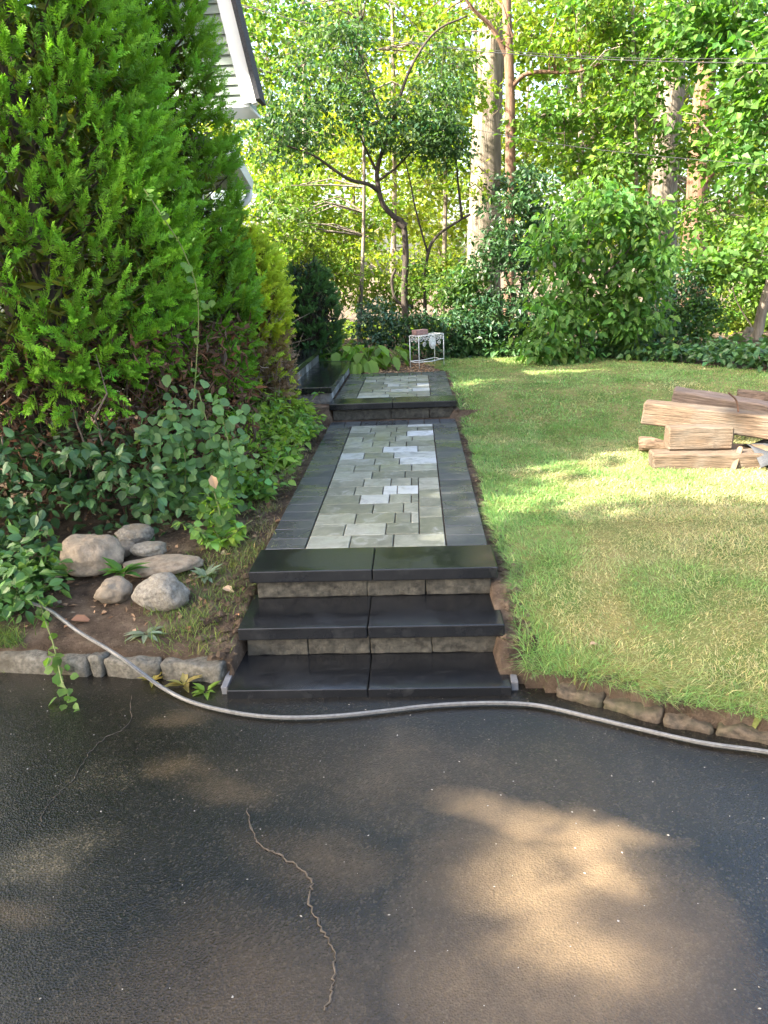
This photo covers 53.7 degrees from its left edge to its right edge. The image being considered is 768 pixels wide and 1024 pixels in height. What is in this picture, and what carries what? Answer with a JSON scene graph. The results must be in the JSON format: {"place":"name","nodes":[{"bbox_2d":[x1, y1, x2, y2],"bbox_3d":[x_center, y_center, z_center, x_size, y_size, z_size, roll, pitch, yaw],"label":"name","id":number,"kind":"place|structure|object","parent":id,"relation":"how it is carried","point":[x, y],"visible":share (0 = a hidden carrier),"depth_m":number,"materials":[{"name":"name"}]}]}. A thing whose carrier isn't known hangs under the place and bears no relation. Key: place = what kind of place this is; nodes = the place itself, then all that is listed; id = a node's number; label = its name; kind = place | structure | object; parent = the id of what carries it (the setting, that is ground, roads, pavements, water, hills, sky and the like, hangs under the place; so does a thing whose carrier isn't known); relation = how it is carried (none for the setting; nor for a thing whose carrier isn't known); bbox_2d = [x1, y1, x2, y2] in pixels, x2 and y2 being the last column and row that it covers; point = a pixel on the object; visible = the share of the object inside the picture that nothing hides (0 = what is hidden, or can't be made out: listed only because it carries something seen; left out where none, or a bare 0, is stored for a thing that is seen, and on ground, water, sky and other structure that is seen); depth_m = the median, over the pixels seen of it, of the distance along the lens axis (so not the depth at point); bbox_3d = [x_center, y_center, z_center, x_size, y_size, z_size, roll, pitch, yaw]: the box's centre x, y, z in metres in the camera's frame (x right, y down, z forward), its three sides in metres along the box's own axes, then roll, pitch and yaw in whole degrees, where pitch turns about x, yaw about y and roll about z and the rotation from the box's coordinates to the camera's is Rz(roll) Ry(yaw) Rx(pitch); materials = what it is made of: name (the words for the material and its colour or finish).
{"place":"outdoors","nodes":[
{"label":"outdoors","id":0,"kind":"place"},
{"bbox_2d":[0,672,767,1023],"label":"driveway","id":1,"kind":"structure","parent":0,"point":[342,836],"depth_m":2.40,"materials":[{"name":"asphalt"}]},
{"bbox_2d":[221,545,518,698],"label":"front steps","id":2,"kind":"structure","parent":1,"relation":"on","point":[347,622],"depth_m":3.64,"materials":[{"name":"black stone"}]},
{"bbox_2d":[24,602,767,753],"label":"garden hose","id":3,"kind":"object","parent":1,"relation":"on","point":[396,709],"visible":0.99,"depth_m":3.21,"materials":[{"name":"rubber"}]},
{"bbox_2d":[0,269,767,732],"bbox_3d":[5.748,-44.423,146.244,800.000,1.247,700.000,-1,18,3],"label":"ground","id":4,"kind":"structure","parent":0,"point":[104,629],"depth_m":3.89,"materials":[{"name":"soil"}]},
{"bbox_2d":[35,596,79,711],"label":"vine","id":5,"kind":"object","parent":4,"relation":"on","point":[57,679],"visible":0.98,"depth_m":3.55,"materials":[{"name":"green plant"}]},
{"bbox_2d":[0,3,136,453],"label":"arborvitae","id":6,"kind":"object","parent":4,"relation":"on","point":[24,279],"visible":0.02,"depth_m":6.02,"materials":[{"name":"green plant"}]},
{"bbox_2d":[59,534,124,576],"bbox_3d":[-1.630,0.246,4.239,0.358,0.259,0.273,-8,15,-13],"label":"boulder","id":7,"kind":"object","parent":4,"relation":"on","point":[85,553],"visible":0.88,"depth_m":4.14,"materials":[{"name":"stone"}]},
{"bbox_2d":[0,405,207,625],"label":"groundcover","id":8,"kind":"object","parent":4,"relation":"on","point":[24,571],"visible":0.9,"depth_m":4.51,"materials":[{"name":"green plant"}]},
{"bbox_2d":[93,576,132,603],"bbox_3d":[-1.415,0.415,3.966,0.191,0.146,0.156,3,16,1],"label":"boulder","id":9,"kind":"object","parent":4,"relation":"on","point":[113,589],"visible":0.99,"depth_m":3.92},
{"bbox_2d":[0,650,227,684],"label":"kerb","id":10,"kind":"structure","parent":4,"relation":"on","point":[95,664],"depth_m":3.58,"materials":[{"name":"stone"}]},
{"bbox_2d":[99,557,149,576],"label":"weed","id":11,"kind":"object","parent":4,"relation":"on","point":[115,566],"visible":1,"depth_m":4.09,"materials":[{"name":"green plant"}]},
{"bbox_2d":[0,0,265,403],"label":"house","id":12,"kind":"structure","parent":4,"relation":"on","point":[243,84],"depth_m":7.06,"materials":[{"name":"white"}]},
{"bbox_2d":[241,4,767,63],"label":"overhead cable","id":13,"kind":"object","parent":12,"relation":"attached to","point":[524,54],"visible":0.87,"depth_m":11.16,"materials":[{"name":"grey plastic"}]},
{"bbox_2d":[114,523,154,543],"bbox_3d":[-1.502,0.136,4.553,0.232,0.116,0.163,0,21,-4],"label":"boulder","id":14,"kind":"object","parent":4,"relation":"on","point":[135,533],"visible":0.81,"depth_m":4.51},
{"bbox_2d":[0,0,269,519],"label":"arborvitae","id":15,"kind":"object","parent":4,"relation":"on","point":[58,360],"visible":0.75,"depth_m":4.53,"materials":[{"name":"green plant"}]},
{"bbox_2d":[144,188,214,509],"bbox_3d":[-1.147,-0.881,4.521,0.308,1.909,0.416,-1,18,3],"label":"vine","id":16,"kind":"object","parent":15,"relation":"attached to","point":[187,268],"visible":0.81,"depth_m":4.46,"materials":[{"name":"green plant"}]},
{"bbox_2d":[23,0,267,440],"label":"arborvitae","id":17,"kind":"object","parent":4,"relation":"on","point":[228,218],"visible":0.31,"depth_m":5.61,"materials":[{"name":"green plant"}]},
{"bbox_2d":[124,626,166,643],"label":"weed","id":18,"kind":"object","parent":4,"relation":"on","point":[139,633],"visible":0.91,"depth_m":3.68,"materials":[{"name":"green plant"}]},
{"bbox_2d":[130,541,166,557],"bbox_3d":[-1.343,0.214,4.321,0.205,0.092,0.126,-7,18,-10],"label":"boulder","id":19,"kind":"object","parent":4,"relation":"on","point":[144,549],"visible":0.97,"depth_m":4.29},
{"bbox_2d":[111,411,196,529],"bbox_3d":[-1.417,-0.172,4.732,0.549,0.886,0.367,-1,18,3],"label":"vine","id":20,"kind":"object","parent":4,"relation":"on","point":[140,493],"visible":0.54,"depth_m":4.71,"materials":[{"name":"green plant"}]},
{"bbox_2d":[0,449,313,672],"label":"rough grass","id":21,"kind":"structure","parent":4,"relation":"on","point":[13,640],"depth_m":3.95,"materials":[{"name":"plant"}]},
{"bbox_2d":[131,572,190,611],"bbox_3d":[-1.151,0.405,3.927,0.311,0.205,0.218,1,12,14],"label":"boulder","id":22,"kind":"object","parent":4,"relation":"on","point":[165,591],"visible":0.99,"depth_m":3.84,"materials":[{"name":"stone"}]},
{"bbox_2d":[122,554,203,577],"bbox_3d":[-1.236,0.304,4.219,0.458,0.088,0.217,-7,23,-4],"label":"boulder","id":23,"kind":"object","parent":4,"relation":"on","point":[175,563],"visible":0.77,"depth_m":4.17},
{"bbox_2d":[140,375,232,524],"bbox_3d":[-1.225,-0.304,4.716,0.565,1.091,0.375,-6,18,-12],"label":"vine","id":24,"kind":"object","parent":4,"relation":"on","point":[169,447],"visible":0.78,"depth_m":4.69,"materials":[{"name":"green plant"}]},
{"bbox_2d":[161,372,245,513],"bbox_3d":[-1.125,-0.352,4.789,0.479,1.047,0.289,-1,18,3],"label":"vine","id":25,"kind":"object","parent":4,"relation":"on","point":[212,443],"visible":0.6,"depth_m":4.76,"materials":[{"name":"green plant"}]},
{"bbox_2d":[171,520,245,551],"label":"perennial","id":26,"kind":"object","parent":4,"relation":"on","point":[198,534],"visible":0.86,"depth_m":4.36,"materials":[{"name":"green plant"}]},
{"bbox_2d":[180,473,244,537],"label":"vine","id":27,"kind":"object","parent":4,"relation":"on","point":[220,519],"visible":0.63,"depth_m":4.47,"materials":[{"name":"green plant"}]},
{"bbox_2d":[190,490,241,522],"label":"perennial","id":28,"kind":"object","parent":4,"relation":"on","point":[199,515],"visible":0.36,"depth_m":4.68,"materials":[{"name":"green plant"}]},
{"bbox_2d":[0,362,437,634],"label":"leaf litter","id":29,"kind":"object","parent":4,"relation":"on","point":[192,522],"visible":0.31,"depth_m":4.77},
{"bbox_2d":[198,493,239,529],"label":"perennial","id":30,"kind":"object","parent":4,"relation":"on","point":[227,506],"visible":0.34,"depth_m":4.63,"materials":[{"name":"green plant"}]},
{"bbox_2d":[203,520,251,551],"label":"perennial","id":31,"kind":"object","parent":4,"relation":"on","point":[235,537],"visible":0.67,"depth_m":4.46,"materials":[{"name":"green plant"}]},
{"bbox_2d":[192,387,263,511],"bbox_3d":[-0.950,-0.279,4.750,0.428,0.996,0.315,-6,18,-13],"label":"vine","id":32,"kind":"object","parent":4,"relation":"on","point":[230,421],"visible":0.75,"depth_m":4.72,"materials":[{"name":"green plant"}]},
{"bbox_2d":[181,222,310,422],"bbox_3d":[-1.310,-1.520,6.858,1.369,2.107,1.225,-1,18,3],"label":"cypress shrub","id":33,"kind":"object","parent":4,"relation":"on","point":[275,330],"visible":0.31,"depth_m":6.64,"materials":[{"name":"green plant"}]},
{"bbox_2d":[233,400,281,444],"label":"perennial","id":34,"kind":"object","parent":4,"relation":"on","point":[263,406],"visible":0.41,"depth_m":6.21,"materials":[{"name":"green plant"}]},
{"bbox_2d":[190,422,329,664],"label":"soil crumbs","id":35,"kind":"object","parent":4,"relation":"on","point":[222,654],"visible":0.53,"depth_m":3.93,"materials":[{"name":"soil"}]},
{"bbox_2d":[239,482,286,502],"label":"perennial","id":36,"kind":"object","parent":4,"relation":"on","point":[258,495],"visible":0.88,"depth_m":5.14,"materials":[{"name":"green plant"}]},
{"bbox_2d":[225,453,302,485],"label":"perennial","id":37,"kind":"object","parent":4,"relation":"on","point":[290,470],"visible":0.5,"depth_m":5.43,"materials":[{"name":"green plant"}]},
{"bbox_2d":[238,459,296,494],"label":"perennial","id":38,"kind":"object","parent":4,"relation":"on","point":[259,486],"visible":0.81,"depth_m":5.15,"materials":[{"name":"green plant"}]},
{"bbox_2d":[231,368,303,418],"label":"perennials","id":39,"kind":"object","parent":4,"relation":"on","point":[291,402],"visible":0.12,"depth_m":7.02,"materials":[{"name":"green plant"}]},
{"bbox_2d":[198,67,340,256],"bbox_3d":[-5.957,-14.950,37.006,9.531,11.741,5.517,5,19,21],"label":"maple","id":40,"kind":"object","parent":4,"relation":"on","point":[248,219],"visible":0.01,"depth_m":36.63,"materials":[{"name":"green plant"}]},
{"bbox_2d":[254,437,295,467],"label":"perennial","id":41,"kind":"object","parent":4,"relation":"on","point":[267,445],"visible":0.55,"depth_m":5.77,"materials":[{"name":"green plant"}]},
{"bbox_2d":[205,349,350,403],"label":"side steps","id":42,"kind":"structure","parent":4,"relation":"on","point":[327,378],"depth_m":8.49,"materials":[{"name":"black stone"}]},
{"bbox_2d":[245,436,310,463],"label":"perennial","id":43,"kind":"object","parent":4,"relation":"on","point":[284,438],"visible":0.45,"depth_m":5.79,"materials":[{"name":"green plant"}]},
{"bbox_2d":[259,454,298,472],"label":"perennial","id":44,"kind":"object","parent":4,"relation":"on","point":[284,465],"visible":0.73,"depth_m":5.75,"materials":[{"name":"green plant"}]},
{"bbox_2d":[263,424,309,450],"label":"perennial","id":45,"kind":"object","parent":4,"relation":"on","point":[296,440],"visible":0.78,"depth_m":6.29,"materials":[{"name":"green plant"}]},
{"bbox_2d":[184,0,413,290],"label":"maple","id":46,"kind":"object","parent":4,"relation":"on","point":[260,110],"visible":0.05,"depth_m":19.97,"materials":[{"name":"green plant"}]},
{"bbox_2d":[278,255,347,360],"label":"yew shrub","id":47,"kind":"object","parent":4,"relation":"on","point":[317,294],"visible":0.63,"depth_m":10.19,"materials":[{"name":"green plant"}]},
{"bbox_2d":[280,229,369,330],"bbox_3d":[-1.195,-4.076,13.908,1.927,2.093,1.518,-1,18,3],"label":"shrub","id":48,"kind":"object","parent":4,"relation":"on","point":[335,266],"visible":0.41,"depth_m":13.65,"materials":[{"name":"green plant"}]},
{"bbox_2d":[241,0,410,288],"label":"maple","id":49,"kind":"object","parent":4,"relation":"on","point":[328,217],"visible":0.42,"depth_m":14.94,"materials":[{"name":"green plant"}]},
{"bbox_2d":[319,345,367,362],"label":"hosta","id":50,"kind":"object","parent":4,"relation":"on","point":[336,356],"visible":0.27,"depth_m":10.26,"materials":[{"name":"green plant"}]},
{"bbox_2d":[227,0,486,346],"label":"crooked tree","id":51,"kind":"object","parent":4,"relation":"on","point":[342,90],"visible":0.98,"depth_m":10.93,"materials":[{"name":"green plant"}]},
{"bbox_2d":[336,344,392,373],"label":"hosta","id":52,"kind":"object","parent":4,"relation":"on","point":[372,364],"visible":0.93,"depth_m":10.09,"materials":[{"name":"green plant"}]},
{"bbox_2d":[239,0,491,342],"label":"maple","id":53,"kind":"object","parent":4,"relation":"on","point":[264,36],"visible":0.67,"depth_m":12.78,"materials":[{"name":"green plant"}]},
{"bbox_2d":[265,419,486,549],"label":"walkway path","id":54,"kind":"structure","parent":4,"relation":"on","point":[341,508],"depth_m":5.10,"materials":[{"name":"stone"}]},
{"bbox_2d":[309,41,448,319],"bbox_3d":[-0.533,-13.307,31.124,5.517,11.741,9.531,10,21,34],"label":"maple","id":55,"kind":"object","parent":4,"relation":"on","point":[399,194],"visible":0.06,"depth_m":30.99,"materials":[{"name":"green plant"}]},
{"bbox_2d":[345,293,413,355],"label":"shrub","id":56,"kind":"object","parent":4,"relation":"on","point":[375,336],"visible":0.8,"depth_m":11.11,"materials":[{"name":"green plant"}]},
{"bbox_2d":[245,0,516,315],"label":"maple","id":57,"kind":"object","parent":4,"relation":"on","point":[438,185],"visible":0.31,"depth_m":18.80,"materials":[{"name":"green plant"}]},
{"bbox_2d":[333,250,435,334],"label":"shrub","id":58,"kind":"object","parent":4,"relation":"on","point":[386,287],"visible":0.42,"depth_m":14.71,"materials":[{"name":"green plant"}]},
{"bbox_2d":[364,343,414,370],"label":"hosta","id":59,"kind":"object","parent":4,"relation":"on","point":[396,357],"visible":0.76,"depth_m":10.34,"materials":[{"name":"green plant"}]},
{"bbox_2d":[300,0,479,312],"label":"maple","id":60,"kind":"object","parent":4,"relation":"on","point":[352,156],"visible":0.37,"depth_m":17.09,"materials":[{"name":"green plant"}]},
{"bbox_2d":[329,395,456,420],"bbox_3d":[0.094,-1.050,7.672,1.260,0.174,0.340,-1,18,3],"label":"landing step","id":61,"kind":"object","parent":4,"relation":"on","point":[392,407],"visible":0.98,"depth_m":7.54,"materials":[{"name":"black stone"}]},
{"bbox_2d":[336,371,451,398],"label":"landing path","id":62,"kind":"structure","parent":4,"relation":"on","point":[378,385],"depth_m":8.63,"materials":[{"name":"stone"}]},
{"bbox_2d":[381,304,468,360],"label":"shrub","id":63,"kind":"object","parent":4,"relation":"on","point":[417,320],"visible":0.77,"depth_m":11.03,"materials":[{"name":"green plant"}]},
{"bbox_2d":[383,118,468,313],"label":"maple","id":64,"kind":"object","parent":4,"relation":"on","point":[436,249],"visible":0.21,"depth_m":41.56,"materials":[{"name":"green plant"}]},
{"bbox_2d":[394,108,483,347],"bbox_3d":[0.828,-4.265,11.918,1.480,3.610,0.941,4,18,19],"label":"sapling","id":65,"kind":"object","parent":4,"relation":"on","point":[424,278],"visible":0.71,"depth_m":11.98,"materials":[{"name":"green plant"}]},
{"bbox_2d":[410,247,487,327],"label":"shrub","id":66,"kind":"object","parent":4,"relation":"on","point":[445,262],"visible":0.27,"depth_m":15.49,"materials":[{"name":"green plant"}]},
{"bbox_2d":[426,253,495,323],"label":"shrub","id":67,"kind":"object","parent":4,"relation":"on","point":[457,288],"visible":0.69,"depth_m":11.61,"materials":[{"name":"green plant"}]},
{"bbox_2d":[437,295,519,356],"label":"shrub","id":68,"kind":"object","parent":4,"relation":"on","point":[471,329],"visible":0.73,"depth_m":11.13,"materials":[{"name":"green plant"}]},
{"bbox_2d":[406,0,552,324],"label":"tall tree","id":69,"kind":"object","parent":4,"relation":"on","point":[487,114],"visible":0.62,"depth_m":16.15,"materials":[{"name":"grey plant"}]},
{"bbox_2d":[447,371,538,669],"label":"soil crumbs","id":70,"kind":"object","parent":4,"relation":"on","point":[506,604],"visible":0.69,"depth_m":3.90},
{"bbox_2d":[370,0,636,257],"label":"maple","id":71,"kind":"object","parent":4,"relation":"on","point":[461,225],"visible":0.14,"depth_m":20.78,"materials":[{"name":"green plant"}]},
{"bbox_2d":[265,304,767,350],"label":"undergrowth","id":72,"kind":"object","parent":4,"relation":"on","point":[742,338],"visible":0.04,"depth_m":13.68,"materials":[{"name":"green plant"}]},
{"bbox_2d":[451,51,586,313],"bbox_3d":[5.906,-14.431,33.941,5.517,11.741,9.531,-13,21,-31],"label":"maple","id":73,"kind":"object","parent":4,"relation":"on","point":[517,151],"visible":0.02,"depth_m":33.00,"materials":[{"name":"green plant"}]},
{"bbox_2d":[451,158,590,344],"bbox_3d":[2.096,-3.809,11.380,2.251,2.744,1.728,-1,18,3],"label":"rhododendron","id":74,"kind":"object","parent":4,"relation":"on","point":[497,246],"visible":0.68,"depth_m":11.18,"materials":[{"name":"green plant"}]},
{"bbox_2d":[404,0,660,320],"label":"slim tree","id":75,"kind":"object","parent":4,"relation":"on","point":[506,44],"visible":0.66,"depth_m":13.14,"materials":[{"name":"green plant"}]},
{"bbox_2d":[492,0,685,309],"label":"maple","id":76,"kind":"object","parent":4,"relation":"on","point":[568,174],"visible":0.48,"depth_m":13.75,"materials":[{"name":"green plant"}]},
{"bbox_2d":[435,330,767,371],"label":"ivy","id":77,"kind":"object","parent":4,"relation":"on","point":[723,351],"visible":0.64,"depth_m":9.65,"materials":[{"name":"green plant"}]},
{"bbox_2d":[508,165,700,365],"bbox_3d":[2.864,-3.129,9.962,2.485,2.549,1.585,-1,18,3],"label":"dogwood","id":78,"kind":"object","parent":4,"relation":"on","point":[620,309],"visible":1,"depth_m":9.80,"materials":[{"name":"green plant"}]},
{"bbox_2d":[528,43,693,282],"bbox_3d":[8.517,-12.786,28.121,5.517,11.741,9.531,-4,18,-4],"label":"maple","id":79,"kind":"object","parent":4,"relation":"on","point":[642,193],"visible":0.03,"depth_m":27.70,"materials":[{"name":"green plant"}]},
{"bbox_2d":[469,0,767,248],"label":"maple","id":80,"kind":"object","parent":4,"relation":"on","point":[763,203],"visible":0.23,"depth_m":18.27,"materials":[{"name":"green plant"}]},
{"bbox_2d":[499,0,761,272],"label":"maple","id":81,"kind":"object","parent":4,"relation":"on","point":[623,167],"visible":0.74,"depth_m":12.96,"materials":[{"name":"green plant"}]},
{"bbox_2d":[590,300,696,349],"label":"shrub","id":82,"kind":"object","parent":4,"relation":"on","point":[657,335],"visible":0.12,"depth_m":10.93,"materials":[{"name":"green plant"}]},
{"bbox_2d":[542,0,767,300],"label":"maple","id":83,"kind":"object","parent":4,"relation":"on","point":[716,177],"visible":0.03,"depth_m":20.59,"materials":[{"name":"green plant"}]},
{"bbox_2d":[554,682,767,744],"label":"kerb","id":84,"kind":"structure","parent":4,"relation":"on","point":[607,703],"depth_m":3.08,"materials":[{"name":"stone"}]},
{"bbox_2d":[579,0,765,317],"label":"tall tree","id":85,"kind":"object","parent":4,"relation":"on","point":[666,187],"visible":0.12,"depth_m":14.97,"materials":[{"name":"green plant"}]},
{"bbox_2d":[639,255,723,344],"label":"shrub","id":86,"kind":"object","parent":4,"relation":"on","point":[682,289],"visible":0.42,"depth_m":11.16,"materials":[{"name":"green plant"}]},
{"bbox_2d":[631,0,767,215],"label":"maple","id":87,"kind":"object","parent":4,"relation":"on","point":[738,33],"visible":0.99,"depth_m":11.68,"materials":[{"name":"green plant"}]},
{"bbox_2d":[385,37,767,58],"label":"overhead cable","id":88,"kind":"object","parent":87,"relation":"attached to","point":[607,57],"visible":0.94,"depth_m":10.99,"materials":[{"name":"grey plastic"}]},
{"bbox_2d":[663,284,741,346],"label":"shrub","id":89,"kind":"object","parent":4,"relation":"on","point":[707,322],"visible":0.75,"depth_m":11.07,"materials":[{"name":"green plant"}]},
{"bbox_2d":[669,214,767,340],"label":"forked tree","id":90,"kind":"object","parent":4,"relation":"on","point":[716,265],"visible":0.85,"depth_m":11.12,"materials":[{"name":"green plant"}]},
{"bbox_2d":[681,19,767,306],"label":"tall tree","id":91,"kind":"object","parent":4,"relation":"on","point":[701,89],"visible":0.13,"depth_m":16.25,"materials":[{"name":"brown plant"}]},
{"bbox_2d":[700,285,767,332],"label":"shrub","id":92,"kind":"object","parent":4,"relation":"on","point":[736,322],"visible":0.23,"depth_m":13.56,"materials":[{"name":"green plant"}]},
{"bbox_2d":[711,206,767,327],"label":"shrub","id":93,"kind":"object","parent":4,"relation":"on","point":[750,290],"visible":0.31,"depth_m":12.74,"materials":[{"name":"green plant"}]},
{"bbox_2d":[27,0,767,277],"label":"sky","id":94,"kind":"structure","parent":0,"point":[518,93],"materials":[{"name":"white"}]},
{"bbox_2d":[420,355,767,729],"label":"lawn","id":95,"kind":"structure","parent":0,"point":[709,638],"depth_m":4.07,"materials":[{"name":"plant"}]},
{"bbox_2d":[409,332,443,368],"bbox_3d":[0.585,-2.197,10.300,0.543,0.426,0.216,-18,24,-41],"label":"plant stand","id":96,"kind":"object","parent":95,"relation":"on","point":[432,341],"visible":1,"depth_m":10.21,"materials":[{"name":"white paint"}]},
{"bbox_2d":[638,436,665,450],"bbox_3d":[2.227,-0.505,5.900,0.477,0.156,0.124,3,18,18],"label":"log","id":97,"kind":"object","parent":95,"relation":"on","point":[646,443],"visible":0.35,"depth_m":5.90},
{"bbox_2d":[649,449,763,468],"bbox_3d":[2.313,-0.373,5.466,0.757,0.138,0.180,0,21,7],"label":"timber","id":98,"kind":"object","parent":95,"relation":"on","point":[698,459],"visible":0.73,"depth_m":5.40,"materials":[{"name":"wood"}]},
{"bbox_2d":[662,423,733,450],"bbox_3d":[2.280,-0.544,5.508,0.461,0.173,0.169,-1,15,5],"label":"timber","id":99,"kind":"object","parent":98,"relation":"on","point":[700,437],"visible":1,"depth_m":5.44,"materials":[{"name":"wood"}]},
{"bbox_2d":[671,386,767,411],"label":"timber","id":100,"kind":"object","parent":95,"relation":"on","point":[689,395],"visible":0.59,"depth_m":6.22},
{"bbox_2d":[737,389,767,400],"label":"log","id":101,"kind":"object","parent":95,"relation":"on","point":[761,395],"visible":0.37,"depth_m":6.73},
{"bbox_2d":[742,439,767,467],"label":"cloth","id":102,"kind":"object","parent":95,"relation":"on","point":[763,461],"visible":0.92,"depth_m":5.37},
{"bbox_3d":[2.451,-0.650,6.138,0.181,0.184,0.868,3,19,16],"label":"timber","id":103,"kind":"object","parent":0,"visible":0},
{"bbox_2d":[641,399,767,439],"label":"timber","id":104,"kind":"object","parent":103,"relation":"on","point":[743,423],"visible":0.84,"depth_m":5.68,"materials":[{"name":"wood"}]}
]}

